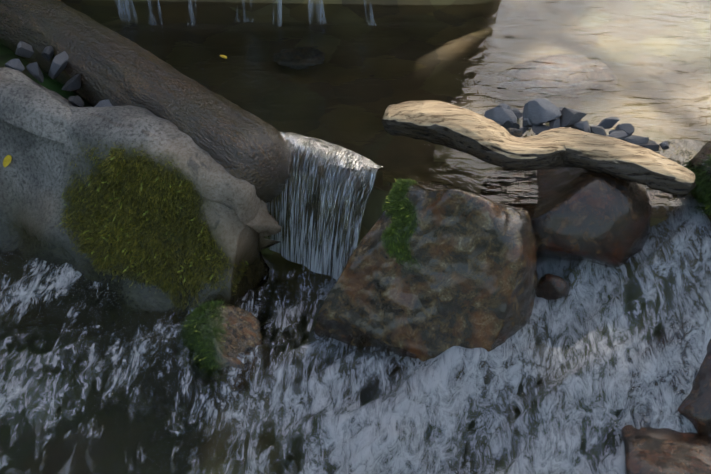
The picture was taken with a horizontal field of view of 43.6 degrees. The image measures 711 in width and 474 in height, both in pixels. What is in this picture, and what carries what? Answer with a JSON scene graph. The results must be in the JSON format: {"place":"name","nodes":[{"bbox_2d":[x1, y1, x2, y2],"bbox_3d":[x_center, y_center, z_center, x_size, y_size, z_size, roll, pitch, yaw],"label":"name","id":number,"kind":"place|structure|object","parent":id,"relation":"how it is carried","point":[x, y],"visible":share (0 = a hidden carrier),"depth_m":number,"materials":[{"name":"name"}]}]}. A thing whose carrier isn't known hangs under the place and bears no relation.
{"place":"outdoors","nodes":[
{"label":"outdoors","id":0,"kind":"place"},
{"bbox_2d":[115,0,372,18],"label":"waterfall","id":1,"kind":"structure","parent":0,"point":[280,16],"depth_m":2.26,"materials":[{"name":"white liquid"}]},
{"bbox_2d":[267,131,382,280],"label":"cascade","id":2,"kind":"object","parent":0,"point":[316,207],"visible":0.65,"depth_m":1.74,"materials":[{"name":"white liquid"}]},
{"bbox_2d":[0,0,666,257],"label":"ground","id":3,"kind":"structure","parent":0,"point":[374,204],"depth_m":2.08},
{"bbox_2d":[0,68,280,312],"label":"boulder","id":4,"kind":"object","parent":3,"relation":"on","point":[44,131],"visible":0.25,"depth_m":1.75,"materials":[{"name":"grey stone"}]},
{"bbox_2d":[3,155,11,166],"bbox_3d":[-0.722,-0.156,1.842,0.023,0.029,0.008,1,38,1],"label":"leaf","id":5,"kind":"object","parent":4,"relation":"on","point":[7,160],"visible":1,"depth_m":1.84,"materials":[{"name":"yellow plant"}]},
{"bbox_2d":[5,59,24,70],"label":"gap stone","id":6,"kind":"object","parent":4,"relation":"on","point":[15,64],"visible":1,"depth_m":1.92,"materials":[{"name":"stone"}]},
{"bbox_2d":[15,41,33,57],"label":"gap stone","id":7,"kind":"object","parent":4,"relation":"on","point":[23,49],"visible":1,"depth_m":1.94,"materials":[{"name":"stone"}]},
{"bbox_2d":[26,62,43,82],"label":"gap stone","id":8,"kind":"object","parent":4,"relation":"on","point":[33,69],"visible":1,"depth_m":1.92,"materials":[{"name":"stone"}]},
{"bbox_2d":[41,46,53,61],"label":"gap stone","id":9,"kind":"object","parent":4,"relation":"on","point":[47,53],"visible":1,"depth_m":1.95,"materials":[{"name":"stone"}]},
{"bbox_2d":[48,51,68,78],"bbox_3d":[-0.645,-0.376,1.939,0.062,0.041,0.042,-39,26,-16],"label":"gap stone","id":10,"kind":"object","parent":4,"relation":"on","point":[59,64],"visible":1,"depth_m":1.93,"materials":[{"name":"stone"}]},
{"bbox_2d":[62,74,80,90],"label":"gap stone","id":11,"kind":"object","parent":4,"relation":"on","point":[73,83],"visible":0.98,"depth_m":1.90,"materials":[{"name":"stone"}]},
{"bbox_2d":[69,96,83,106],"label":"gap stone","id":12,"kind":"object","parent":4,"relation":"on","point":[76,101],"visible":0.83,"depth_m":1.87,"materials":[{"name":"stone"}]},
{"bbox_2d":[95,100,112,106],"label":"gap stone","id":13,"kind":"object","parent":4,"relation":"on","point":[104,103],"visible":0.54,"depth_m":1.85,"materials":[{"name":"stone"}]},
{"bbox_2d":[0,0,291,202],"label":"fallen log","id":14,"kind":"object","parent":4,"relation":"on","point":[114,68],"depth_m":1.82,"materials":[{"name":"wood"}]},
{"bbox_2d":[57,140,248,310],"bbox_3d":[-0.584,0.002,2.089,0.331,0.780,1.021,-29,46,-32],"label":"moss","id":15,"kind":"object","parent":4,"relation":"on","point":[181,191],"visible":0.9,"depth_m":1.71,"materials":[{"name":"green plant"}]},
{"bbox_2d":[314,182,537,361],"bbox_3d":[0.113,0.064,1.630,0.372,0.466,0.391,-5,47,-26],"label":"rock","id":16,"kind":"object","parent":3,"relation":"on","point":[471,283],"visible":0.73,"depth_m":1.52,"materials":[{"name":"brown stone"}]},
{"bbox_2d":[381,178,419,272],"bbox_3d":[0.088,-0.009,1.660,0.084,0.282,0.312,4,38,5],"label":"moss","id":17,"kind":"object","parent":16,"relation":"on","point":[392,198],"visible":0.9,"depth_m":1.51,"materials":[{"name":"green plant"}]},
{"bbox_2d":[621,425,710,473],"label":"rock","id":18,"kind":"object","parent":3,"relation":"on","point":[649,450],"visible":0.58,"depth_m":1.42,"materials":[{"name":"brown stone"}]},
{"bbox_2d":[0,206,710,473],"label":"rapids water","id":19,"kind":"structure","parent":0,"point":[98,377],"depth_m":1.54,"materials":[{"name":"white liquid"}]},
{"bbox_2d":[185,303,262,367],"bbox_3d":[-0.240,0.206,1.675,0.180,0.114,0.149,36,47,10],"label":"rock","id":20,"kind":"object","parent":19,"relation":"in","point":[243,330],"visible":0.54,"depth_m":1.64,"materials":[{"name":"brown stone"}]},
{"bbox_2d":[181,299,229,371],"bbox_3d":[-0.281,0.193,1.667,0.103,0.132,0.170,1,38,1],"label":"moss","id":21,"kind":"object","parent":20,"relation":"on","point":[191,319],"visible":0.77,"depth_m":1.63,"materials":[{"name":"green plant"}]},
{"bbox_2d":[536,273,569,299],"bbox_3d":[0.364,0.097,1.640,0.059,0.075,0.054,38,38,16],"label":"stone","id":22,"kind":"object","parent":19,"relation":"on","point":[551,286],"visible":0.85,"depth_m":1.61,"materials":[{"name":"brown stone"}]},
{"bbox_2d":[678,339,710,434],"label":"rock","id":23,"kind":"object","parent":19,"relation":"in","point":[694,407],"visible":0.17,"depth_m":1.46,"materials":[{"name":"brown stone"}]},
{"bbox_2d":[61,0,710,206],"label":"pool water","id":24,"kind":"structure","parent":0,"point":[344,75],"depth_m":2.06,"materials":[{"name":"brown liquid"}]},
{"bbox_2d":[484,107,516,123],"bbox_3d":[0.296,-0.247,1.816,0.072,0.035,0.032,16,41,20],"label":"slate stone","id":25,"kind":"object","parent":24,"relation":"on","point":[500,115],"visible":0.62,"depth_m":1.81,"materials":[{"name":"grey stone"}]},
{"bbox_2d":[498,103,510,109],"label":"slate stone","id":26,"kind":"object","parent":24,"relation":"on","point":[505,106],"visible":0.38,"depth_m":1.87,"materials":[{"name":"grey stone"}]},
{"bbox_2d":[503,121,519,129],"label":"slate stone","id":27,"kind":"object","parent":24,"relation":"on","point":[508,124],"visible":0.35,"depth_m":1.77,"materials":[{"name":"grey stone"}]},
{"bbox_2d":[514,112,522,118],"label":"slate stone","id":28,"kind":"object","parent":24,"relation":"on","point":[518,115],"visible":0.73,"depth_m":1.82,"materials":[{"name":"grey stone"}]},
{"bbox_2d":[519,127,526,136],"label":"slate stone","id":29,"kind":"object","parent":24,"relation":"on","point":[524,129],"visible":0.48,"depth_m":1.78,"materials":[{"name":"grey stone"}]},
{"bbox_2d":[522,118,531,127],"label":"slate stone","id":30,"kind":"object","parent":24,"relation":"on","point":[527,123],"visible":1,"depth_m":1.78,"materials":[{"name":"grey stone"}]},
{"bbox_2d":[531,124,550,134],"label":"slate stone","id":31,"kind":"object","parent":24,"relation":"on","point":[537,129],"visible":0.42,"depth_m":1.77,"materials":[{"name":"grey stone"}]},
{"bbox_2d":[549,119,559,128],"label":"slate stone","id":32,"kind":"object","parent":31,"relation":"on","point":[555,123],"visible":0.75,"depth_m":1.76,"materials":[{"name":"grey stone"}]},
{"bbox_2d":[523,98,561,124],"bbox_3d":[0.375,-0.252,1.782,0.066,0.054,0.056,1,10,39],"label":"slate stone","id":33,"kind":"object","parent":24,"relation":"on","point":[537,111],"visible":0.94,"depth_m":1.77,"materials":[{"name":"grey stone"}]},
{"bbox_2d":[499,167,651,267],"bbox_3d":[0.397,-0.030,1.714,0.330,0.274,0.245,4,42,18],"label":"dark rock","id":34,"kind":"object","parent":24,"relation":"in","point":[579,214],"visible":0.62,"depth_m":1.59,"materials":[{"name":"brown stone"}]},
{"bbox_2d":[507,128,521,137],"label":"stone","id":35,"kind":"object","parent":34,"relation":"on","point":[515,132],"visible":0.62,"depth_m":1.71,"materials":[{"name":"grey stone"}]},
{"bbox_2d":[381,100,695,195],"bbox_3d":[0.324,-0.163,1.604,0.574,0.107,0.122,8,39,11],"label":"driftwood stick","id":36,"kind":"object","parent":34,"relation":"on","point":[470,132],"visible":1,"depth_m":1.58,"materials":[{"name":"beige wood"}]},
{"bbox_2d":[570,120,590,132],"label":"slate stone","id":37,"kind":"object","parent":24,"relation":"on","point":[584,126],"visible":0.79,"depth_m":1.75,"materials":[{"name":"grey stone"}]},
{"bbox_2d":[590,125,606,135],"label":"slate stone","id":38,"kind":"object","parent":24,"relation":"on","point":[598,130],"visible":0.46,"depth_m":1.73,"materials":[{"name":"grey stone"}]},
{"bbox_2d":[597,117,619,128],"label":"slate stone","id":39,"kind":"object","parent":24,"relation":"on","point":[608,123],"visible":0.98,"depth_m":1.81,"materials":[{"name":"grey stone"}]},
{"bbox_2d":[607,130,627,139],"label":"slate stone","id":40,"kind":"object","parent":24,"relation":"on","point":[621,134],"visible":0.56,"depth_m":1.73,"materials":[{"name":"grey stone"}]},
{"bbox_2d":[615,123,633,136],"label":"slate stone","id":41,"kind":"object","parent":24,"relation":"on","point":[628,128],"visible":0.67,"depth_m":1.79,"materials":[{"name":"grey stone"}]},
{"bbox_2d":[622,135,648,144],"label":"slate stone","id":42,"kind":"object","parent":24,"relation":"on","point":[634,139],"visible":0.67,"depth_m":1.72,"materials":[{"name":"grey stone"}]},
{"bbox_2d":[639,140,658,151],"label":"slate stone","id":43,"kind":"object","parent":24,"relation":"on","point":[652,145],"visible":0.71,"depth_m":1.72,"materials":[{"name":"grey stone"}]},
{"bbox_2d":[661,142,668,149],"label":"slate stone","id":44,"kind":"object","parent":24,"relation":"on","point":[665,146],"visible":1,"depth_m":1.73,"materials":[{"name":"grey stone"}]},
{"bbox_2d":[689,140,710,221],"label":"edge rock","id":45,"kind":"object","parent":24,"relation":"in","point":[705,149],"visible":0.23,"depth_m":1.65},
{"bbox_2d":[683,148,710,220],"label":"moss","id":46,"kind":"object","parent":45,"relation":"on","point":[702,185],"visible":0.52,"depth_m":1.63,"materials":[{"name":"green plant"}]},
{"label":"slate stone","id":47,"kind":"object","parent":24,"relation":"on","visible":0},
{"bbox_2d":[558,107,586,127],"bbox_3d":[0.430,-0.240,1.779,0.064,0.037,0.079,-12,28,41],"label":"slate stone","id":48,"kind":"object","parent":47,"relation":"on","point":[569,117],"visible":0.71,"depth_m":1.76,"materials":[{"name":"grey stone"}]}
]}

